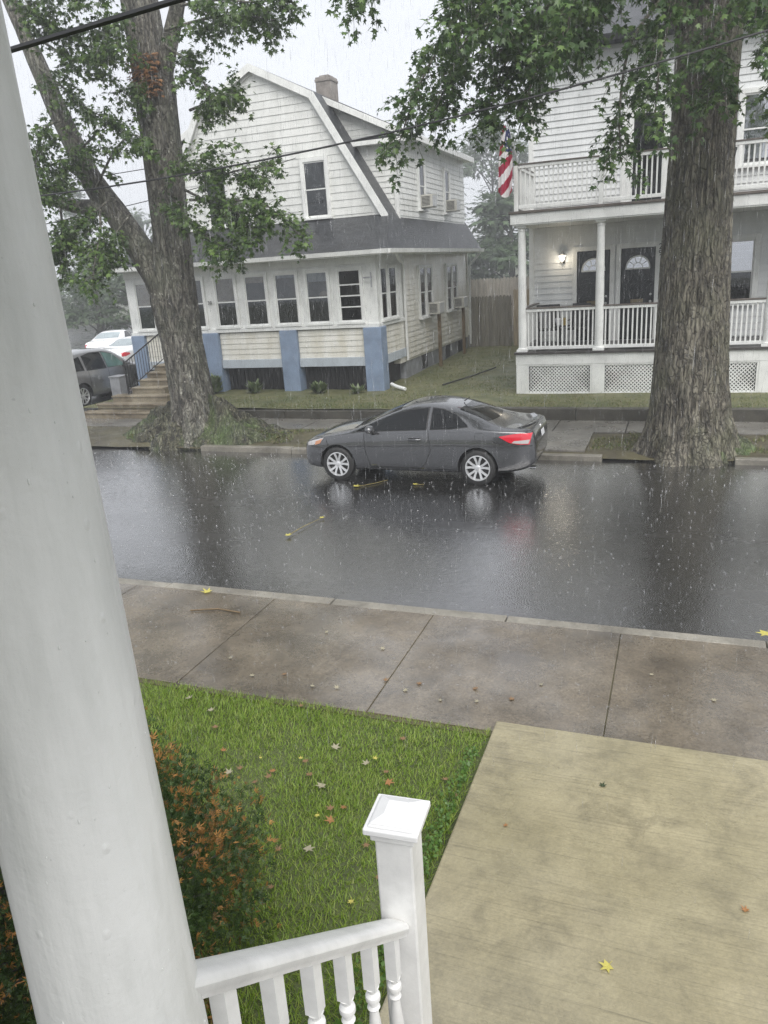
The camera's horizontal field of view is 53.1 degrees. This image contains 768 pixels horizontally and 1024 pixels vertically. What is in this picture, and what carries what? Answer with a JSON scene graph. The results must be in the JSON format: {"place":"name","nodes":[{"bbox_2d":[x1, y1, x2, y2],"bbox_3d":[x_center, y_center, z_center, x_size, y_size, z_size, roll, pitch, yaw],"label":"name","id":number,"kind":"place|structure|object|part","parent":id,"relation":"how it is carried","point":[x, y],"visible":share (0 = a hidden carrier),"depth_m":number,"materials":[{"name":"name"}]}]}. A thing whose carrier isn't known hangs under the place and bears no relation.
{"place":"outdoors","nodes":[
{"label":"outdoors","id":0,"kind":"place"},
{"bbox_2d":[10,0,188,52],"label":"utility cable","id":1,"kind":"object","parent":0,"point":[96,24],"visible":1,"depth_m":3.78,"materials":[{"name":"black rubber"}]},
{"bbox_2d":[67,324,158,411],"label":"driveway","id":2,"kind":"structure","parent":0,"point":[80,337],"depth_m":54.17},
{"bbox_2d":[71,348,138,406],"bbox_3d":[-9.443,-4.425,24.664,2.200,1.676,4.604,3,19,21],"label":"parked suv","id":3,"kind":"object","parent":2,"relation":"on","point":[95,368],"visible":0.36,"depth_m":23.83,"materials":[{"name":"grey metal"}]},
{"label":"side window","id":4,"kind":"part","parent":3,"relation":"part of","materials":[{"name":"black glass"}]},
{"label":"side window","id":5,"kind":"part","parent":3,"relation":"part of","materials":[{"name":"black glass"}]},
{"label":"side window","id":6,"kind":"part","parent":3,"relation":"part of","materials":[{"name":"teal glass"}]},
{"bbox_2d":[85,330,131,348],"bbox_3d":[-12.729,-7.994,36.823,2.150,1.457,4.604,-3,18,2],"label":"parked sedan","id":7,"kind":"object","parent":2,"relation":"on","point":[103,339],"visible":0.23,"depth_m":35.31,"materials":[{"name":"white paint"}]},
{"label":"rear window","id":8,"kind":"part","parent":7,"relation":"part of","materials":[{"name":"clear glass"}]},
{"bbox_2d":[103,336,134,361],"bbox_3d":[-9.927,-6.577,31.765,2.150,1.457,4.604,3,19,21],"label":"parked sedan","id":9,"kind":"object","parent":2,"relation":"on","point":[122,347],"visible":0.17,"depth_m":30.01,"materials":[{"name":"white paint"}]},
{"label":"rear window","id":10,"kind":"part","parent":9,"relation":"part of","materials":[{"name":"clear glass"}]},
{"bbox_2d":[68,152,240,180],"bbox_3d":[-12.801,-8.552,20.544,20.803,0.553,0.019,3,19,21],"label":"utility cable","id":11,"kind":"object","parent":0,"point":[143,169],"visible":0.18,"depth_m":17.88,"materials":[{"name":"black rubber"}]},
{"bbox_2d":[0,677,490,1023],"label":"lawn","id":12,"kind":"structure","parent":0,"point":[327,853],"depth_m":5.46,"materials":[{"name":"plant"}]},
{"bbox_2d":[0,705,281,1023],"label":"evergreen shrub","id":13,"kind":"object","parent":12,"relation":"on","point":[169,787],"visible":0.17,"depth_m":4.31,"materials":[{"name":"green plant"}]},
{"bbox_2d":[303,844,314,851],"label":"fallen leaf","id":14,"kind":"object","parent":12,"relation":"on","point":[306,848],"visible":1,"depth_m":4.96,"materials":[{"name":"beige plant"}]},
{"bbox_2d":[316,782,325,787],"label":"fallen leaf","id":15,"kind":"object","parent":12,"relation":"on","point":[320,785],"visible":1,"depth_m":5.59,"materials":[{"name":"beige plant"}]},
{"bbox_2d":[324,816,334,823],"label":"fallen leaf","id":16,"kind":"object","parent":12,"relation":"on","point":[330,819],"visible":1,"depth_m":5.24,"materials":[{"name":"orange plant"}]},
{"bbox_2d":[384,779,394,785],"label":"fallen leaf","id":17,"kind":"object","parent":12,"relation":"on","point":[388,781],"visible":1,"depth_m":5.57,"materials":[{"name":"orange plant"}]},
{"bbox_2d":[334,745,478,1023],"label":"clover edge","id":18,"kind":"object","parent":12,"relation":"on","point":[436,842],"visible":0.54,"depth_m":5.01,"materials":[{"name":"green plant"}]},
{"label":"porch floor","id":19,"kind":"structure","parent":12,"relation":"on","visible":0},
{"bbox_2d":[0,0,207,1023],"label":"porch column","id":20,"kind":"structure","parent":19,"relation":"on","point":[91,881],"depth_m":0.99,"materials":[{"name":"white paint"}]},
{"bbox_2d":[1,0,532,295],"label":"sky","id":21,"kind":"structure","parent":0,"point":[366,72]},
{"bbox_2d":[63,268,627,459],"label":"ground","id":22,"kind":"structure","parent":0,"point":[126,313],"depth_m":82.37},
{"bbox_2d":[57,279,87,326],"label":"tree","id":23,"kind":"object","parent":22,"relation":"on","point":[62,298],"visible":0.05,"depth_m":76.48,"materials":[{"name":"green plant"}]},
{"bbox_2d":[52,178,101,308],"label":"tree","id":24,"kind":"object","parent":22,"relation":"on","point":[75,195],"visible":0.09,"depth_m":92.27,"materials":[{"name":"green plant"}]},
{"bbox_2d":[59,239,131,334],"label":"tree","id":25,"kind":"object","parent":22,"relation":"on","point":[80,315],"visible":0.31,"depth_m":53.87,"materials":[{"name":"green plant"}]},
{"bbox_2d":[62,277,128,325],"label":"tree","id":26,"kind":"object","parent":22,"relation":"on","point":[83,303],"visible":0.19,"depth_m":72.33,"materials":[{"name":"green plant"}]},
{"bbox_2d":[85,272,131,329],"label":"tree","id":27,"kind":"object","parent":22,"relation":"on","point":[122,300],"visible":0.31,"depth_m":52.06,"materials":[{"name":"green plant"}]},
{"bbox_2d":[122,206,152,254],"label":"tree","id":28,"kind":"object","parent":22,"relation":"on","point":[138,219],"visible":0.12,"depth_m":91.32,"materials":[{"name":"green plant"}]},
{"bbox_2d":[2,0,312,450],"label":"street tree","id":29,"kind":"object","parent":22,"relation":"on","point":[195,406],"visible":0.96,"depth_m":15.72,"materials":[{"name":"green plant"}]},
{"bbox_2d":[386,184,479,254],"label":"tree","id":30,"kind":"object","parent":22,"relation":"on","point":[465,214],"visible":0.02,"depth_m":95.96,"materials":[{"name":"green plant"}]},
{"bbox_2d":[118,578,767,647],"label":"kerb","id":31,"kind":"structure","parent":22,"relation":"on","point":[565,624],"depth_m":8.24,"materials":[{"name":"concrete"}]},
{"bbox_2d":[439,191,528,291],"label":"tree","id":32,"kind":"object","parent":22,"relation":"on","point":[494,215],"visible":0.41,"depth_m":61.07,"materials":[{"name":"green plant"}]},
{"bbox_2d":[440,113,527,278],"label":"tree","id":33,"kind":"object","parent":22,"relation":"on","point":[478,158],"visible":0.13,"depth_m":87.32,"materials":[{"name":"green plant"}]},
{"bbox_2d":[512,155,528,274],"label":"tree","id":34,"kind":"object","parent":22,"relation":"on","point":[513,190],"depth_m":90.30,"materials":[{"name":"green plant"}]},
{"bbox_2d":[325,0,767,467],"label":"street tree","id":35,"kind":"object","parent":22,"relation":"on","point":[689,420],"visible":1,"depth_m":11.77,"materials":[{"name":"grey plant"}]},
{"bbox_2d":[40,29,767,196],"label":"utility cable","id":36,"kind":"object","parent":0,"point":[605,77],"visible":0.92,"depth_m":10.29,"materials":[{"name":"black rubber"}]},
{"bbox_2d":[83,323,767,408],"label":"lawn","id":37,"kind":"structure","parent":0,"point":[502,370],"depth_m":21.56,"materials":[{"name":"plant"}]},
{"bbox_2d":[108,374,129,395],"bbox_3d":[-7.856,-3.638,22.932,0.380,0.860,0.440,3,19,21],"label":"concrete post","id":38,"kind":"object","parent":37,"relation":"on","point":[118,384],"visible":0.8,"depth_m":22.73,"materials":[{"name":"grey concrete"}]},
{"bbox_2d":[84,363,169,418],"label":"stone steps","id":39,"kind":"structure","parent":37,"relation":"on","point":[146,396],"depth_m":22.15,"materials":[{"name":"stone"}]},
{"bbox_2d":[123,334,162,393],"bbox_3d":[-7.145,-4.550,23.073,0.048,1.700,2.048,3,19,21],"label":"iron railing","id":40,"kind":"object","parent":39,"relation":"on","point":[124,362],"visible":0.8,"depth_m":22.84,"materials":[{"name":"black metal"}]},
{"bbox_2d":[210,373,222,393],"bbox_3d":[-5.164,-3.901,23.471,0.606,0.700,0.540,0,18,12],"label":"bed plant","id":41,"kind":"object","parent":37,"relation":"on","point":[216,383],"visible":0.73,"depth_m":23.34,"materials":[{"name":"green plant"}]},
{"bbox_2d":[245,379,263,392],"bbox_3d":[-3.885,-3.749,23.091,0.586,0.481,0.572,-10,19,-19],"label":"bed plant","id":42,"kind":"object","parent":37,"relation":"on","point":[254,387],"visible":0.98,"depth_m":22.97,"materials":[{"name":"green plant"}]},
{"bbox_2d":[111,63,484,391],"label":"gambrel house","id":43,"kind":"structure","parent":37,"relation":"on","point":[269,319],"depth_m":22.67,"materials":[{"name":"white paint"}]},
{"bbox_2d":[131,281,157,332],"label":"window","id":44,"kind":"structure","parent":43,"relation":"in","point":[145,318],"depth_m":24.06,"materials":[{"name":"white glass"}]},
{"bbox_2d":[46,158,295,223],"bbox_3d":[-5.641,-8.318,19.924,8.568,1.919,0.019,-19,23,-39],"label":"utility cable","id":45,"kind":"object","parent":43,"relation":"attached to","point":[190,189],"visible":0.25,"depth_m":19.63,"materials":[{"name":"black rubber"}]},
{"bbox_2d":[195,277,209,329],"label":"window","id":46,"kind":"structure","parent":43,"relation":"in","point":[204,320],"depth_m":23.33,"materials":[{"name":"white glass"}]},
{"bbox_2d":[201,171,229,229],"bbox_3d":[-5.147,-9.627,23.694,0.940,1.680,0.145,3,19,21],"label":"window","id":47,"kind":"structure","parent":43,"relation":"in","point":[226,188],"depth_m":23.73,"materials":[{"name":"white glass"}]},
{"bbox_2d":[211,274,241,328],"bbox_3d":[-4.718,-6.265,22.973,0.850,1.547,0.135,3,19,21],"label":"window","id":48,"kind":"structure","parent":43,"relation":"in","point":[227,311],"depth_m":23.00,"materials":[{"name":"white glass"}]},
{"bbox_2d":[241,272,272,327],"bbox_3d":[-3.755,-6.214,22.611,0.870,1.547,0.135,3,19,21],"label":"window","id":49,"kind":"structure","parent":43,"relation":"in","point":[257,312],"depth_m":22.66,"materials":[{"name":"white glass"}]},
{"bbox_2d":[271,270,302,326],"bbox_3d":[-2.820,-6.165,22.261,0.870,1.547,0.135,3,19,21],"label":"window","id":50,"kind":"structure","parent":43,"relation":"in","point":[287,310],"depth_m":22.32,"materials":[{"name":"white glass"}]},
{"bbox_2d":[299,156,332,220],"bbox_3d":[-2.004,-9.461,22.516,0.940,1.680,0.145,3,19,21],"label":"window","id":51,"kind":"structure","parent":43,"relation":"in","point":[314,172],"depth_m":22.52,"materials":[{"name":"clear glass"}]},
{"bbox_2d":[302,268,333,325],"bbox_3d":[-1.825,-6.172,22.077,0.860,1.547,0.508,3,19,21],"label":"window","id":52,"kind":"structure","parent":43,"relation":"in","point":[318,309],"depth_m":21.96,"materials":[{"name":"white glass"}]},
{"bbox_2d":[334,266,365,324],"bbox_3d":[-0.954,-6.066,21.561,0.860,1.547,0.135,3,19,21],"label":"window","id":53,"kind":"structure","parent":43,"relation":"in","point":[351,308],"depth_m":21.63,"materials":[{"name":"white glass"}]},
{"bbox_2d":[378,265,391,321],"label":"window","id":54,"kind":"structure","parent":43,"relation":"in","point":[383,276],"depth_m":21.78,"materials":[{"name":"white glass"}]},
{"bbox_2d":[387,264,400,319],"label":"window","id":55,"kind":"structure","parent":43,"relation":"in","point":[391,269],"depth_m":22.46,"materials":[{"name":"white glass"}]},
{"bbox_2d":[416,159,428,211],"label":"window","id":56,"kind":"structure","parent":43,"relation":"in","point":[421,172],"depth_m":24.25,"materials":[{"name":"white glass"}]},
{"bbox_2d":[417,265,429,319],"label":"window","id":57,"kind":"structure","parent":43,"relation":"in","point":[421,269],"depth_m":24.83,"materials":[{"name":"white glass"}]},
{"bbox_2d":[422,353,427,368],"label":"basement window","id":58,"kind":"structure","parent":43,"relation":"in","point":[424,357],"depth_m":25.62,"materials":[{"name":"grey glass"}]},
{"bbox_2d":[421,194,436,208],"bbox_3d":[1.410,-9.867,24.419,0.430,0.380,0.508,3,19,21],"label":"air conditioner","id":59,"kind":"object","parent":43,"relation":"attached to","point":[428,200],"visible":1,"depth_m":24.21,"materials":[{"name":"paint"}]},
{"bbox_2d":[426,264,435,316],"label":"window","id":60,"kind":"structure","parent":43,"relation":"in","point":[429,268],"depth_m":25.55,"materials":[{"name":"white glass"}]},
{"bbox_2d":[428,301,443,313],"bbox_3d":[1.735,-6.804,25.633,0.430,0.380,0.558,3,19,21],"label":"air conditioner","id":61,"kind":"object","parent":43,"relation":"attached to","point":[436,307],"visible":1,"depth_m":25.39,"materials":[{"name":"paint"}]},
{"bbox_2d":[445,344,449,357],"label":"basement window","id":62,"kind":"structure","parent":43,"relation":"in","point":[447,348],"depth_m":28.08,"materials":[{"name":"grey glass"}]},
{"bbox_2d":[442,167,452,214],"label":"window","id":63,"kind":"structure","parent":43,"relation":"in","point":[445,171],"depth_m":26.76,"materials":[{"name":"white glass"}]},
{"bbox_2d":[444,263,454,312],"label":"window","id":64,"kind":"structure","parent":43,"relation":"in","point":[448,266],"depth_m":27.62,"materials":[{"name":"white glass"}]},
{"bbox_2d":[446,199,460,211],"bbox_3d":[2.414,-10.741,26.973,0.430,0.380,0.508,3,19,21],"label":"air conditioner","id":65,"kind":"object","parent":43,"relation":"attached to","point":[452,205],"visible":1,"depth_m":26.76,"materials":[{"name":"paint"}]},
{"bbox_2d":[452,263,459,310],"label":"window","id":66,"kind":"structure","parent":43,"relation":"in","point":[454,265],"depth_m":28.33,"materials":[{"name":"white glass"}]},
{"bbox_2d":[458,339,462,351],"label":"basement window","id":67,"kind":"structure","parent":43,"relation":"in","point":[460,347],"depth_m":29.66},
{"bbox_2d":[454,296,467,307],"bbox_3d":[2.822,-7.751,28.399,0.430,0.380,0.588,3,19,21],"label":"air conditioner","id":68,"kind":"object","parent":43,"relation":"attached to","point":[461,302],"visible":1,"depth_m":28.15,"materials":[{"name":"paint"}]},
{"bbox_2d":[309,380,327,392],"bbox_3d":[-1.894,-3.607,22.281,0.608,0.450,0.537,-4,18,0],"label":"bed plant","id":69,"kind":"object","parent":37,"relation":"on","point":[319,387],"visible":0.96,"depth_m":22.18,"materials":[{"name":"green plant"}]},
{"bbox_2d":[351,384,364,392],"bbox_3d":[-0.759,-3.492,21.864,0.501,0.344,0.494,3,19,21],"label":"bed plant","id":70,"kind":"object","parent":37,"relation":"on","point":[357,389],"visible":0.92,"depth_m":21.82,"materials":[{"name":"green plant"}]},
{"bbox_2d":[390,382,406,390],"bbox_3d":[0.404,-3.566,21.852,0.098,0.194,0.617,-17,22,-36],"label":"downspout elbow","id":71,"kind":"object","parent":37,"relation":"on","point":[398,386],"visible":1,"depth_m":21.80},
{"bbox_2d":[437,314,442,365],"bbox_3d":[1.893,-5.741,25.934,0.100,1.835,0.100,3,19,21],"label":"wooden prop","id":72,"kind":"object","parent":37,"relation":"on","point":[440,339],"visible":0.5,"depth_m":25.88,"materials":[{"name":"wood"}]},
{"bbox_2d":[461,307,465,353],"bbox_3d":[2.981,-6.688,28.701,0.100,1.835,0.100,3,19,21],"label":"wooden prop","id":73,"kind":"object","parent":37,"relation":"on","point":[463,331],"visible":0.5,"depth_m":28.65,"materials":[{"name":"wood"}]},
{"bbox_2d":[442,367,495,384],"bbox_3d":[2.623,-4.136,23.324,0.058,0.103,3.215,9,22,35],"label":"drain hose","id":74,"kind":"object","parent":37,"relation":"on","point":[468,376],"visible":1,"depth_m":23.22,"materials":[{"name":"black plastic"}]},
{"bbox_2d":[469,295,511,346],"bbox_3d":[4.193,-7.514,30.433,1.750,2.053,0.082,3,19,21],"label":"wooden fence","id":75,"kind":"object","parent":37,"relation":"on","point":[497,319],"visible":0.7,"depth_m":30.36,"materials":[{"name":"grey wood"}]},
{"bbox_2d":[468,276,528,343],"bbox_3d":[4.942,-8.163,31.270,5.500,2.690,0.082,3,19,21],"label":"wooden fence","id":76,"kind":"object","parent":37,"relation":"on","point":[500,286],"visible":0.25,"depth_m":31.11,"materials":[{"name":"beige wood"}]},
{"bbox_2d":[513,288,528,345],"bbox_3d":[6.349,-7.526,29.694,2.700,2.250,0.082,3,19,21],"label":"wooden fence","id":77,"kind":"object","parent":37,"relation":"on","point":[515,316],"visible":0.11,"depth_m":30.04,"materials":[{"name":"brown wood"}]},
{"bbox_2d":[508,0,767,393],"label":"porch house","id":78,"kind":"structure","parent":37,"relation":"on","point":[606,238],"depth_m":19.41,"materials":[{"name":"white wood"}]},
{"bbox_2d":[498,115,517,197],"bbox_3d":[2.973,-8.407,18.204,0.502,1.788,0.264,-6,18,-7],"label":"flag","id":79,"kind":"object","parent":78,"relation":"attached to","point":[505,174],"visible":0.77,"depth_m":18.26,"materials":[{"name":"fabric"}]},
{"bbox_2d":[537,304,561,345],"bbox_3d":[4.476,-5.054,20.810,0.660,1.050,0.660,-2,18,6],"label":"patio chair","id":80,"kind":"object","parent":78,"relation":"on","point":[551,305],"visible":0.44,"depth_m":20.95,"materials":[{"name":"black metal"}]},
{"bbox_2d":[558,250,565,263],"bbox_3d":[4.808,-6.873,20.744,0.200,0.350,0.227,3,19,21],"label":"wall lamp","id":81,"kind":"object","parent":78,"relation":"attached to","point":[562,254],"visible":1,"depth_m":20.68,"materials":[{"name":"white glass"}]},
{"bbox_2d":[555,324,569,344],"bbox_3d":[4.694,-4.661,20.354,0.450,0.551,0.450,3,19,21],"label":"porch table","id":82,"kind":"object","parent":78,"relation":"on","point":[559,331],"visible":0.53,"depth_m":20.29,"materials":[{"name":"black metal"}]},
{"bbox_2d":[564,303,590,344],"bbox_3d":[5.197,-5.033,20.592,0.540,1.050,0.660,7,20,30],"label":"patio chair","id":83,"kind":"object","parent":78,"relation":"on","point":[577,317],"visible":0.43,"depth_m":20.69,"materials":[{"name":"black metal"}]},
{"bbox_2d":[576,250,609,340],"bbox_3d":[5.666,-5.854,20.866,0.860,2.350,0.090,3,19,21],"label":"door","id":84,"kind":"structure","parent":78,"relation":"in","point":[586,260],"depth_m":20.80,"materials":[{"name":"black paint"}]},
{"bbox_2d":[619,246,655,339],"bbox_3d":[6.732,-5.798,20.466,0.860,2.350,0.090,3,19,21],"label":"door","id":85,"kind":"structure","parent":78,"relation":"in","point":[637,264],"depth_m":20.41,"materials":[{"name":"black paint"}]},
{"bbox_2d":[632,111,664,200],"bbox_3d":[6.676,-8.910,19.451,0.720,2.130,0.040,3,19,21],"label":"balcony door","id":86,"kind":"structure","parent":78,"relation":"in","point":[650,145],"depth_m":19.44,"materials":[{"name":"black paint"}]},
{"bbox_2d":[730,233,761,305],"bbox_3d":[8.742,-6.115,19.537,1.450,1.719,0.165,3,19,21],"label":"window","id":87,"kind":"structure","parent":78,"relation":"in","point":[745,258],"depth_m":19.37,"materials":[{"name":"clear glass"}]},
{"bbox_2d":[735,85,767,168],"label":"window","id":88,"kind":"structure","parent":78,"relation":"in","point":[746,131],"depth_m":18.46,"materials":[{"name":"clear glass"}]},
{"bbox_2d":[86,418,767,434],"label":"sidewalk","id":89,"kind":"structure","parent":0,"point":[633,427],"depth_m":17.08,"materials":[{"name":"concrete"}]},
{"bbox_2d":[238,409,389,418],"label":"retaining wall","id":90,"kind":"structure","parent":89,"relation":"on","point":[310,413],"depth_m":19.77,"materials":[{"name":"concrete"}]},
{"bbox_2d":[499,407,767,423],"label":"retaining wall","id":91,"kind":"structure","parent":89,"relation":"on","point":[744,414],"depth_m":17.17,"materials":[{"name":"concrete"}]},
{"bbox_2d":[87,426,767,460],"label":"verge","id":92,"kind":"structure","parent":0,"point":[107,436],"depth_m":16.98,"materials":[{"name":"green plant"}]},
{"bbox_2d":[128,428,287,443],"bbox_3d":[-4.318,-1.985,18.569,4.408,0.294,2.008,3,19,21],"label":"mound moss","id":93,"kind":"object","parent":92,"relation":"on","point":[275,436],"visible":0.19,"depth_m":17.85,"materials":[{"name":"green plant"}]},
{"bbox_2d":[92,447,767,644],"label":"road","id":94,"kind":"structure","parent":0,"point":[642,544],"depth_m":10.96,"materials":[{"name":"grey asphalt"}]},
{"bbox_2d":[286,516,322,535],"bbox_3d":[-1.186,0.209,11.642,0.120,0.023,0.969,6,20,29],"label":"fallen twig","id":95,"kind":"object","parent":94,"relation":"on","point":[303,526],"visible":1,"depth_m":11.52,"materials":[{"name":"yellow plant"}]},
{"bbox_2d":[306,395,547,484],"bbox_3d":[0.764,-1.430,14.242,4.342,1.406,2.144,3,19,21],"label":"parked coupe","id":96,"kind":"object","parent":94,"relation":"on","point":[475,442],"visible":1,"depth_m":13.45,"materials":[{"name":"grey paint"}]},
{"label":"side window","id":97,"kind":"part","parent":96,"relation":"part of","materials":[{"name":"black glass"}]},
{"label":"side window","id":98,"kind":"part","parent":96,"relation":"part of","materials":[{"name":"black glass"}]},
{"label":"rear window","id":99,"kind":"part","parent":96,"relation":"part of","materials":[{"name":"black glass"}]},
{"bbox_2d":[201,445,767,465],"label":"kerb","id":100,"kind":"structure","parent":94,"relation":"on","point":[543,456],"depth_m":14.84,"materials":[{"name":"concrete"}]},
{"bbox_2d":[757,630,767,635],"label":"fallen leaf","id":101,"kind":"object","parent":94,"relation":"on","point":[762,632],"visible":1,"depth_m":7.54,"materials":[{"name":"yellow plant"}]},
{"bbox_2d":[119,583,767,760],"bbox_3d":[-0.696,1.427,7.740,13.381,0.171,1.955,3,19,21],"label":"sidewalk","id":102,"kind":"structure","parent":0,"point":[452,662],"depth_m":7.12,"materials":[{"name":"grey concrete"}]},
{"bbox_2d":[190,608,239,612],"bbox_3d":[-1.892,1.105,8.666,0.609,0.022,0.076,1,18,13],"label":"fallen twig","id":103,"kind":"object","parent":102,"relation":"on","point":[215,609],"visible":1,"depth_m":8.69,"materials":[{"name":"brown wood"}]},
{"bbox_2d":[544,431,593,451],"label":"verge path","id":104,"kind":"structure","parent":0,"point":[565,441],"depth_m":15.43,"materials":[{"name":"grey concrete"}]},
{"bbox_2d":[379,721,767,1023],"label":"front walkway","id":105,"kind":"structure","parent":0,"point":[644,870],"depth_m":4.49,"materials":[{"name":"beige concrete"}]},
{"bbox_2d":[195,794,431,1023],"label":"stair railing","id":106,"kind":"object","parent":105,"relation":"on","point":[393,827],"visible":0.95,"depth_m":2.11,"materials":[{"name":"white paint"}]},
{"bbox_2d":[599,959,612,971],"bbox_3d":[1.150,2.353,3.988,0.080,0.015,0.076,3,19,21],"label":"fallen leaf","id":107,"kind":"object","parent":105,"relation":"on","point":[607,965],"visible":1,"depth_m":3.99,"materials":[{"name":"yellow plant"}]}
]}

